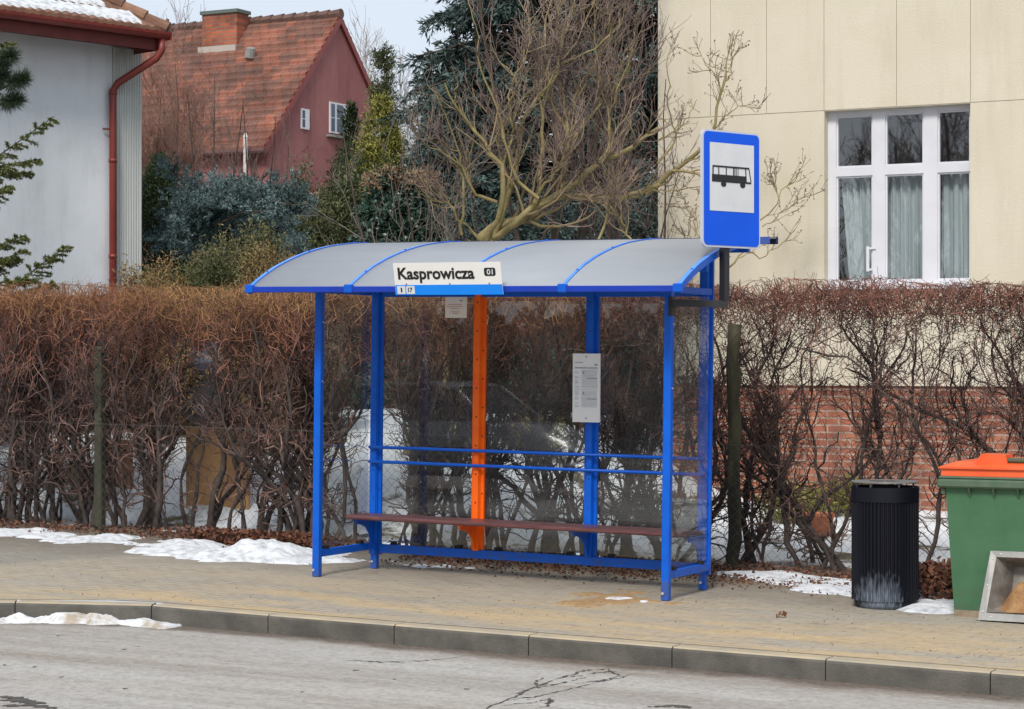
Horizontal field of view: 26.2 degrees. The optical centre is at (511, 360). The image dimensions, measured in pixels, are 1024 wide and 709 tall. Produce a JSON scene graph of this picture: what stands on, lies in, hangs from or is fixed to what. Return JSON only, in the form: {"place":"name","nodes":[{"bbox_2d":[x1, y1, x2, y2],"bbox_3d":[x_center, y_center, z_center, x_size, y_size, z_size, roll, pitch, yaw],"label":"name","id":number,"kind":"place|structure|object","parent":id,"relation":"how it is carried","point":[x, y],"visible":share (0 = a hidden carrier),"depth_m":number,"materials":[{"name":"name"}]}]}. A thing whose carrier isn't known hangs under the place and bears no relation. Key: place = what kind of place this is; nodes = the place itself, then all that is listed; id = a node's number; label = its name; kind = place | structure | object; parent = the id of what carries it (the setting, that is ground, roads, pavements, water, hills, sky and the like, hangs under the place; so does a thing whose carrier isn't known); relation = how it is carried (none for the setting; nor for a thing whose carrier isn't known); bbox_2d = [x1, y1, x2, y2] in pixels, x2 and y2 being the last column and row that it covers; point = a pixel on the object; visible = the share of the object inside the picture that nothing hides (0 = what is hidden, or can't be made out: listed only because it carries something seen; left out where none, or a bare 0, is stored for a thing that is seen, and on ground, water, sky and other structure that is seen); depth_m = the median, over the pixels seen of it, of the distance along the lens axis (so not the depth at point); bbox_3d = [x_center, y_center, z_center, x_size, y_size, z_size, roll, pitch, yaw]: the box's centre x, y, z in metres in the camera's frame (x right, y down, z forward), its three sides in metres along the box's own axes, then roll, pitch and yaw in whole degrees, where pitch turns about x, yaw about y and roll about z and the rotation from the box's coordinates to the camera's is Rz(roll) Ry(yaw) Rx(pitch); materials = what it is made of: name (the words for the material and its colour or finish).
{"place":"outdoors","nodes":[
{"label":"outdoors","id":0,"kind":"place"},
{"bbox_2d":[0,404,949,570],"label":"garden ground","id":1,"kind":"structure","parent":0,"point":[943,549],"depth_m":22.27,"materials":[{"name":"white snow"}]},
{"bbox_2d":[0,45,36,115],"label":"pine tree","id":2,"kind":"object","parent":1,"relation":"on","point":[10,101],"visible":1,"depth_m":23.56,"materials":[{"name":"green plant"}]},
{"bbox_2d":[0,41,73,312],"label":"fir tree","id":3,"kind":"object","parent":1,"relation":"on","point":[14,260],"visible":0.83,"depth_m":23.85,"materials":[{"name":"green plant"}]},
{"bbox_2d":[0,0,171,525],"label":"white house","id":4,"kind":"structure","parent":1,"relation":"on","point":[80,192],"depth_m":27.23,"materials":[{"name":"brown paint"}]},
{"bbox_2d":[69,453,110,492],"bbox_3d":[-4.540,1.237,23.537,0.722,0.521,0.040,0,0,28],"label":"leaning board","id":5,"kind":"object","parent":1,"relation":"on","point":[84,476],"visible":0.07,"depth_m":23.54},
{"bbox_2d":[108,440,132,488],"bbox_3d":[-4.230,1.278,23.595,0.388,0.865,0.030,0,0,28],"label":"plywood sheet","id":6,"kind":"object","parent":1,"relation":"on","point":[124,468],"depth_m":23.54,"materials":[{"name":"wood"}]},
{"bbox_2d":[102,248,222,444],"bbox_3d":[-3.862,-0.121,24.254,1.542,2.323,1.554,0,0,28],"label":"shrub","id":7,"kind":"object","parent":1,"relation":"on","point":[148,282],"visible":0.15,"depth_m":24.05,"materials":[{"name":"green plant"}]},
{"bbox_2d":[142,150,207,284],"bbox_3d":[-4.923,-0.982,30.826,1.660,3.992,1.624,0,0,-6],"label":"thuja","id":8,"kind":"object","parent":1,"relation":"on","point":[152,182],"visible":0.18,"depth_m":30.64,"materials":[{"name":"green plant"}]},
{"bbox_2d":[123,223,248,421],"bbox_3d":[-3.636,-0.346,24.830,1.867,2.433,1.468,0,0,28],"label":"shrub","id":9,"kind":"object","parent":1,"relation":"on","point":[192,271],"visible":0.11,"depth_m":24.51,"materials":[{"name":"green plant"}]},
{"bbox_2d":[186,426,249,508],"bbox_3d":[-3.028,1.096,22.631,0.779,0.836,0.030,0,0,28],"label":"plywood sheet","id":10,"kind":"object","parent":1,"relation":"on","point":[216,465],"visible":0.36,"depth_m":22.67,"materials":[{"name":"wood"}]},
{"bbox_2d":[142,150,319,263],"bbox_3d":[-3.558,-1.085,28.686,3.614,3.307,2.385,0,0,28],"label":"blue spruce","id":11,"kind":"object","parent":1,"relation":"on","point":[194,216],"visible":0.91,"depth_m":28.27,"materials":[{"name":"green plant"}]},
{"bbox_2d":[193,214,310,420],"bbox_3d":[-2.964,-0.414,24.815,1.461,2.510,1.990,0,0,-36],"label":"shrub","id":12,"kind":"object","parent":1,"relation":"on","point":[257,237],"visible":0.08,"depth_m":24.57,"materials":[{"name":"green plant"}]},
{"bbox_2d":[206,234,352,458],"bbox_3d":[-2.488,-0.153,23.518,1.553,2.511,1.507,0,0,-15],"label":"shrub","id":13,"kind":"object","parent":1,"relation":"on","point":[258,271],"visible":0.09,"depth_m":23.41,"materials":[{"name":"green plant"}]},
{"bbox_2d":[236,147,383,406],"bbox_3d":[-2.636,-0.765,29.776,2.650,4.270,2.347,0,0,28],"label":"juniper","id":14,"kind":"object","parent":1,"relation":"on","point":[338,209],"visible":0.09,"depth_m":29.29,"materials":[{"name":"green plant"}]},
{"bbox_2d":[272,146,347,316],"bbox_3d":[-2.999,-0.880,31.465,1.977,4.361,1.958,0,0,-17],"label":"juniper","id":15,"kind":"object","parent":1,"relation":"on","point":[306,178],"visible":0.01,"depth_m":31.41,"materials":[{"name":"green plant"}]},
{"bbox_2d":[321,135,402,242],"bbox_3d":[-2.005,-1.029,31.787,1.980,4.603,1.923,0,0,28],"label":"juniper","id":16,"kind":"object","parent":1,"relation":"on","point":[357,165],"depth_m":31.83,"materials":[{"name":"green plant"}]},
{"bbox_2d":[0,276,724,555],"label":"bare hedge","id":17,"kind":"object","parent":1,"relation":"on","point":[419,401],"visible":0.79,"depth_m":20.73,"materials":[{"name":"brown plant"}]},
{"bbox_2d":[341,163,450,409],"bbox_3d":[-1.442,-0.663,27.804,1.668,3.739,1.478,0,0,28],"label":"ivy mound","id":18,"kind":"object","parent":1,"relation":"on","point":[383,179],"visible":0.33,"depth_m":27.49,"materials":[{"name":"green plant"}]},
{"bbox_2d":[275,74,588,425],"bbox_3d":[-0.653,-1.116,23.749,3.721,3.852,1.998,0,0,-16],"label":"bare shrub","id":19,"kind":"object","parent":1,"relation":"on","point":[428,221],"visible":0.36,"depth_m":23.71,"materials":[{"name":"brown plant"}]},
{"bbox_2d":[337,83,569,407],"bbox_3d":[-0.739,-0.918,28.861,3.137,5.532,3.198,0,0,-22],"label":"bare shrub","id":20,"kind":"object","parent":1,"relation":"on","point":[484,188],"visible":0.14,"depth_m":28.61,"materials":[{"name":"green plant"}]},
{"bbox_2d":[0,346,1020,572],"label":"chain link fence","id":21,"kind":"object","parent":1,"relation":"on","point":[99,492],"visible":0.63,"depth_m":20.21,"materials":[{"name":"grey metal"}]},
{"bbox_2d":[402,182,619,413],"bbox_3d":[0.009,-0.259,27.460,3.267,4.010,2.038,0,0,28],"label":"yew","id":22,"kind":"object","parent":1,"relation":"on","point":[530,228],"visible":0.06,"depth_m":27.26,"materials":[{"name":"green plant"}]},
{"bbox_2d":[375,0,657,408],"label":"spruce","id":23,"kind":"object","parent":1,"relation":"on","point":[459,15],"visible":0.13,"depth_m":29.25,"materials":[{"name":"green plant"}]},
{"bbox_2d":[500,408,568,451],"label":"garden plant","id":24,"kind":"object","parent":1,"relation":"on","point":[559,437],"visible":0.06,"depth_m":22.73,"materials":[{"name":"green plant"}]},
{"bbox_2d":[438,0,689,422],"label":"bare tree","id":25,"kind":"object","parent":1,"relation":"on","point":[594,139],"visible":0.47,"depth_m":24.16,"materials":[{"name":"brown plant"}]},
{"bbox_2d":[490,159,658,415],"bbox_3d":[1.055,-0.392,27.250,2.964,4.088,2.036,0,0,28],"label":"yew","id":26,"kind":"object","parent":1,"relation":"on","point":[633,226],"visible":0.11,"depth_m":26.90,"materials":[{"name":"green plant"}]},
{"bbox_2d":[553,0,657,406],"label":"spruce","id":27,"kind":"object","parent":1,"relation":"on","point":[648,86],"visible":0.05,"depth_m":29.11,"materials":[{"name":"green plant"}]},
{"bbox_2d":[390,0,827,453],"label":"bare tree","id":28,"kind":"object","parent":1,"relation":"on","point":[499,228],"visible":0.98,"depth_m":22.29,"materials":[{"name":"brown plant"}]},
{"bbox_2d":[539,52,717,458],"bbox_3d":[1.345,-1.177,23.846,2.562,4.761,1.802,0,0,28],"label":"bare shrub","id":29,"kind":"object","parent":1,"relation":"on","point":[664,227],"visible":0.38,"depth_m":23.88,"materials":[{"name":"brown plant"}]},
{"bbox_2d":[629,482,696,528],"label":"garden plant","id":30,"kind":"object","parent":1,"relation":"on","point":[683,520],"visible":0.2,"depth_m":21.82,"materials":[{"name":"green plant"}]},
{"bbox_2d":[553,267,1023,571],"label":"bare hedge","id":31,"kind":"object","parent":1,"relation":"on","point":[768,435],"visible":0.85,"depth_m":18.46,"materials":[{"name":"brown plant"}]},
{"bbox_2d":[754,479,837,524],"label":"garden plant","id":32,"kind":"object","parent":1,"relation":"on","point":[775,515],"visible":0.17,"depth_m":22.24,"materials":[{"name":"green plant"}]},
{"bbox_2d":[805,512,834,537],"bbox_3d":[2.949,1.580,21.192,0.330,0.235,0.330,0,0,28],"label":"terracotta pot","id":33,"kind":"object","parent":1,"relation":"on","point":[818,525],"visible":0.3,"depth_m":21.07,"materials":[{"name":"brown ceramic"}]},
{"bbox_2d":[818,471,865,516],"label":"garden plant","id":34,"kind":"object","parent":1,"relation":"on","point":[842,508],"visible":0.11,"depth_m":22.88,"materials":[{"name":"green plant"}]},
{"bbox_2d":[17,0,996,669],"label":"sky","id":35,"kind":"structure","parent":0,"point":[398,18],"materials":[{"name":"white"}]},
{"bbox_2d":[0,523,1023,670],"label":"pavement","id":36,"kind":"structure","parent":0,"point":[362,589],"depth_m":15.92,"materials":[{"name":"beige concrete"}]},
{"bbox_2d":[0,527,415,564],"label":"snow strip","id":37,"kind":"object","parent":36,"relation":"on","point":[271,551],"visible":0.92,"depth_m":18.99,"materials":[{"name":"white snow"}]},
{"bbox_2d":[125,525,408,547],"bbox_3d":[-2.312,1.605,20.062,2.909,0.192,0.821,0,0,28],"label":"leaf heap","id":38,"kind":"object","parent":36,"relation":"on","point":[228,535],"visible":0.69,"depth_m":20.04,"materials":[{"name":"brown plant"}]},
{"bbox_2d":[392,561,474,568],"bbox_3d":[-0.736,1.710,18.394,0.924,0.032,0.352,0,0,36],"label":"snow scrap","id":39,"kind":"object","parent":36,"relation":"on","point":[425,565],"visible":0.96,"depth_m":18.30,"materials":[{"name":"white snow"}]},
{"bbox_2d":[0,516,923,579],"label":"fallen leaves","id":40,"kind":"object","parent":36,"relation":"on","point":[71,527],"visible":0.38,"depth_m":19.99,"materials":[{"name":"brown plant"}]},
{"bbox_2d":[245,237,777,600],"bbox_3d":[-0.004,0.370,17.112,3.683,2.722,1.965,1,0,28],"label":"bus shelter","id":41,"kind":"object","parent":36,"relation":"on","point":[592,271],"visible":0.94,"depth_m":17.07,"materials":[{"name":"blue paint"}]},
{"bbox_2d":[393,262,503,294],"bbox_3d":[-0.466,-0.612,16.216,0.905,0.240,0.060,1,12,28],"label":"stop name board","id":42,"kind":"object","parent":41,"relation":"attached to","point":[463,278],"visible":1,"depth_m":16.19,"materials":[{"name":"white metal"}]},
{"bbox_2d":[445,297,466,317],"bbox_3d":[-0.453,-0.441,17.803,0.200,0.182,0.005,1,0,28],"label":"paper notice","id":43,"kind":"object","parent":41,"relation":"attached to","point":[455,307],"visible":1,"depth_m":17.80,"materials":[{"name":"white paper"}]},
{"bbox_2d":[572,353,600,422],"bbox_3d":[0.580,0.209,17.137,0.235,0.535,0.017,0,0,28],"label":"timetable","id":44,"kind":"object","parent":41,"relation":"attached to","point":[586,384],"visible":1,"depth_m":17.13,"materials":[{"name":"white paper"}]},
{"bbox_2d":[668,247,728,315],"bbox_3d":[1.361,-0.909,16.026,0.447,1.160,0.075,0,0,2],"label":"sign bracket","id":45,"kind":"object","parent":41,"relation":"attached to","point":[721,302],"visible":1,"depth_m":16.00,"materials":[{"name":"black metal"}]},
{"bbox_2d":[700,129,759,248],"bbox_3d":[1.593,-1.247,15.995,0.605,0.848,0.031,0,0,-41],"label":"bus stop sign","id":46,"kind":"object","parent":45,"relation":"attached to","point":[729,189],"visible":1,"depth_m":15.97,"materials":[{"name":"blue metal"}]},
{"bbox_2d":[15,543,1020,657],"bbox_3d":[-0.117,1.726,16.416,10.497,0.148,3.708,0,0,28],"label":"loose grit","id":47,"kind":"object","parent":36,"relation":"on","point":[499,600],"visible":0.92,"depth_m":15.94,"materials":[{"name":"gravel"}]},
{"bbox_2d":[381,548,850,595],"bbox_3d":[1.118,1.713,18.249,4.444,0.102,2.594,0,0,28],"label":"leaf scatter","id":48,"kind":"object","parent":36,"relation":"on","point":[618,570],"visible":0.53,"depth_m":18.06,"materials":[{"name":"brown plant"}]},
{"bbox_2d":[607,596,647,602],"bbox_3d":[0.841,1.740,16.068,0.392,0.032,0.196,0,0,28],"label":"snow crumb","id":49,"kind":"object","parent":36,"relation":"on","point":[618,598],"visible":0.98,"depth_m":16.04,"materials":[{"name":"white snow"}]},
{"bbox_2d":[554,591,721,612],"bbox_3d":[0.832,1.743,16.037,1.076,0.033,1.100,0,0,28],"label":"sand patch","id":50,"kind":"object","parent":36,"relation":"on","point":[588,602],"visible":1,"depth_m":15.95,"materials":[{"name":"beige sand"}]},
{"bbox_2d":[725,324,741,570],"bbox_3d":[1.851,0.748,18.340,0.141,2.114,0.132,0,0,28],"label":"wooden post","id":51,"kind":"object","parent":36,"relation":"on","point":[733,377],"visible":0.96,"depth_m":18.29,"materials":[{"name":"brown wood"}]},
{"bbox_2d":[776,611,786,617],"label":"dead leaf","id":52,"kind":"object","parent":36,"relation":"on","point":[784,613],"visible":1,"depth_m":15.11,"materials":[{"name":"brown plant"}]},
{"bbox_2d":[715,570,948,598],"bbox_3d":[2.485,1.737,17.180,2.200,0.085,1.297,0,0,28],"label":"snow remnant","id":53,"kind":"object","parent":36,"relation":"on","point":[809,587],"visible":0.53,"depth_m":17.34,"materials":[{"name":"white snow"}]},
{"bbox_2d":[851,479,918,609],"bbox_3d":[2.690,1.316,15.853,0.488,0.908,0.488,0,0,28],"label":"litter bin","id":54,"kind":"object","parent":36,"relation":"on","point":[884,544],"visible":0.99,"depth_m":15.65,"materials":[{"name":"metal"}]},
{"bbox_2d":[897,599,953,613],"bbox_3d":[3.028,1.753,15.852,0.843,0.064,0.847,0,0,28],"label":"snow patch","id":55,"kind":"object","parent":36,"relation":"on","point":[936,606],"visible":0.49,"depth_m":15.59,"materials":[{"name":"white snow"}]},
{"bbox_2d":[919,556,952,599],"bbox_3d":[3.420,1.644,16.619,1.407,0.272,1.770,0,0,28],"label":"leaf pile","id":56,"kind":"object","parent":36,"relation":"on","point":[935,576],"visible":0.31,"depth_m":16.32,"materials":[{"name":"brown plant"}]},
{"bbox_2d":[937,453,1023,621],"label":"grit container","id":57,"kind":"object","parent":36,"relation":"on","point":[984,493],"visible":1,"depth_m":15.18,"materials":[{"name":"green plastic"}]},
{"bbox_2d":[0,623,1023,708],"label":"road","id":58,"kind":"structure","parent":0,"point":[180,667],"depth_m":12.95,"materials":[{"name":"grey asphalt"}]},
{"bbox_2d":[0,612,181,628],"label":"kerb snow","id":59,"kind":"structure","parent":58,"relation":"on","point":[73,618],"depth_m":15.37,"materials":[{"name":"white snow"}]},
{"bbox_2d":[0,635,690,708],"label":"road cracks","id":60,"kind":"object","parent":58,"relation":"on","point":[21,699],"visible":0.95,"depth_m":12.12,"materials":[{"name":"black asphalt"}]},
{"bbox_2d":[0,600,1023,697],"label":"kerb","id":61,"kind":"structure","parent":58,"relation":"on","point":[977,680],"depth_m":13.92,"materials":[{"name":"concrete"}]},
{"bbox_2d":[43,599,1023,670],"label":"kerb joint","id":62,"kind":"object","parent":61,"relation":"on","point":[529,631],"visible":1,"depth_m":14.16,"materials":[{"name":"grey concrete"}]},
{"bbox_3d":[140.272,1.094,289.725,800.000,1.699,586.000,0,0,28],"label":"far ground","id":63,"kind":"structure","parent":0,"visible":0},
{"bbox_2d":[142,9,244,280],"bbox_3d":[-6.104,-2.365,39.204,3.282,8.260,4.313,0,0,28],"label":"bare shrub","id":64,"kind":"object","parent":63,"relation":"on","point":[163,146],"visible":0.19,"depth_m":38.95,"materials":[{"name":"brown plant"}]},
{"bbox_2d":[142,0,326,274],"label":"bare tree","id":65,"kind":"object","parent":63,"relation":"on","point":[214,131],"visible":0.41,"depth_m":36.52,"materials":[{"name":"brown plant"}]},
{"bbox_2d":[144,192,324,274],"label":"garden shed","id":66,"kind":"structure","parent":63,"relation":"on","point":[235,248],"depth_m":42.10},
{"bbox_2d":[204,113,324,272],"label":"bare shrub","id":67,"kind":"object","parent":63,"relation":"on","point":[278,159],"visible":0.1,"depth_m":37.73,"materials":[{"name":"brown plant"}]},
{"bbox_2d":[142,8,401,206],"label":"red house","id":68,"kind":"structure","parent":63,"relation":"on","point":[316,54],"depth_m":49.60,"materials":[{"name":"orange tile"}]},
{"bbox_2d":[243,133,247,180],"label":"flue pipe","id":69,"kind":"object","parent":68,"relation":"attached to","point":[244,156],"visible":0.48,"depth_m":47.09,"materials":[{"name":"grey metal"}]},
{"bbox_2d":[301,108,309,129],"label":"window","id":70,"kind":"structure","parent":68,"relation":"in","point":[305,113],"depth_m":48.72,"materials":[{"name":"white plastic"}]},
{"bbox_2d":[329,102,347,133],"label":"window","id":71,"kind":"structure","parent":68,"relation":"in","point":[334,116],"depth_m":49.83,"materials":[{"name":"white plastic"}]},
{"bbox_2d":[331,98,363,180],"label":"thuja","id":72,"kind":"object","parent":63,"relation":"on","point":[351,115],"visible":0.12,"depth_m":37.17,"materials":[{"name":"green plant"}]},
{"bbox_2d":[342,89,409,225],"bbox_3d":[-2.087,-1.440,35.798,2.763,6.010,2.330,0,0,28],"label":"thuja","id":73,"kind":"object","parent":63,"relation":"on","point":[381,106],"visible":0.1,"depth_m":35.62,"materials":[{"name":"green plant"}]},
{"bbox_2d":[362,41,408,141],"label":"spire tree","id":74,"kind":"object","parent":63,"relation":"on","point":[380,60],"visible":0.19,"depth_m":38.02,"materials":[{"name":"green plant"}]},
{"bbox_2d":[363,40,423,157],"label":"bare tree","id":75,"kind":"object","parent":63,"relation":"on","point":[408,75],"visible":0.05,"depth_m":54.92,"materials":[{"name":"brown plant"}]},
{"bbox_2d":[356,25,445,116],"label":"bare tree","id":76,"kind":"object","parent":63,"relation":"on","point":[360,47],"visible":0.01,"depth_m":62.29,"materials":[{"name":"brown plant"}]},
{"bbox_2d":[348,8,461,236],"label":"bare tree","id":77,"kind":"object","parent":63,"relation":"on","point":[365,44],"visible":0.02,"depth_m":51.47,"materials":[{"name":"brown plant"}]},
{"bbox_2d":[658,0,1023,571],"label":"cream building","id":78,"kind":"structure","parent":63,"relation":"on","point":[900,123],"depth_m":23.82,"materials":[{"name":"cream painted plaster"}]},
{"bbox_2d":[821,105,969,289],"bbox_3d":[4.243,-1.742,23.605,1.818,1.946,0.375,0,0,28],"label":"window","id":79,"kind":"structure","parent":78,"relation":"in","point":[915,250],"depth_m":23.72,"materials":[{"name":"white plastic"}]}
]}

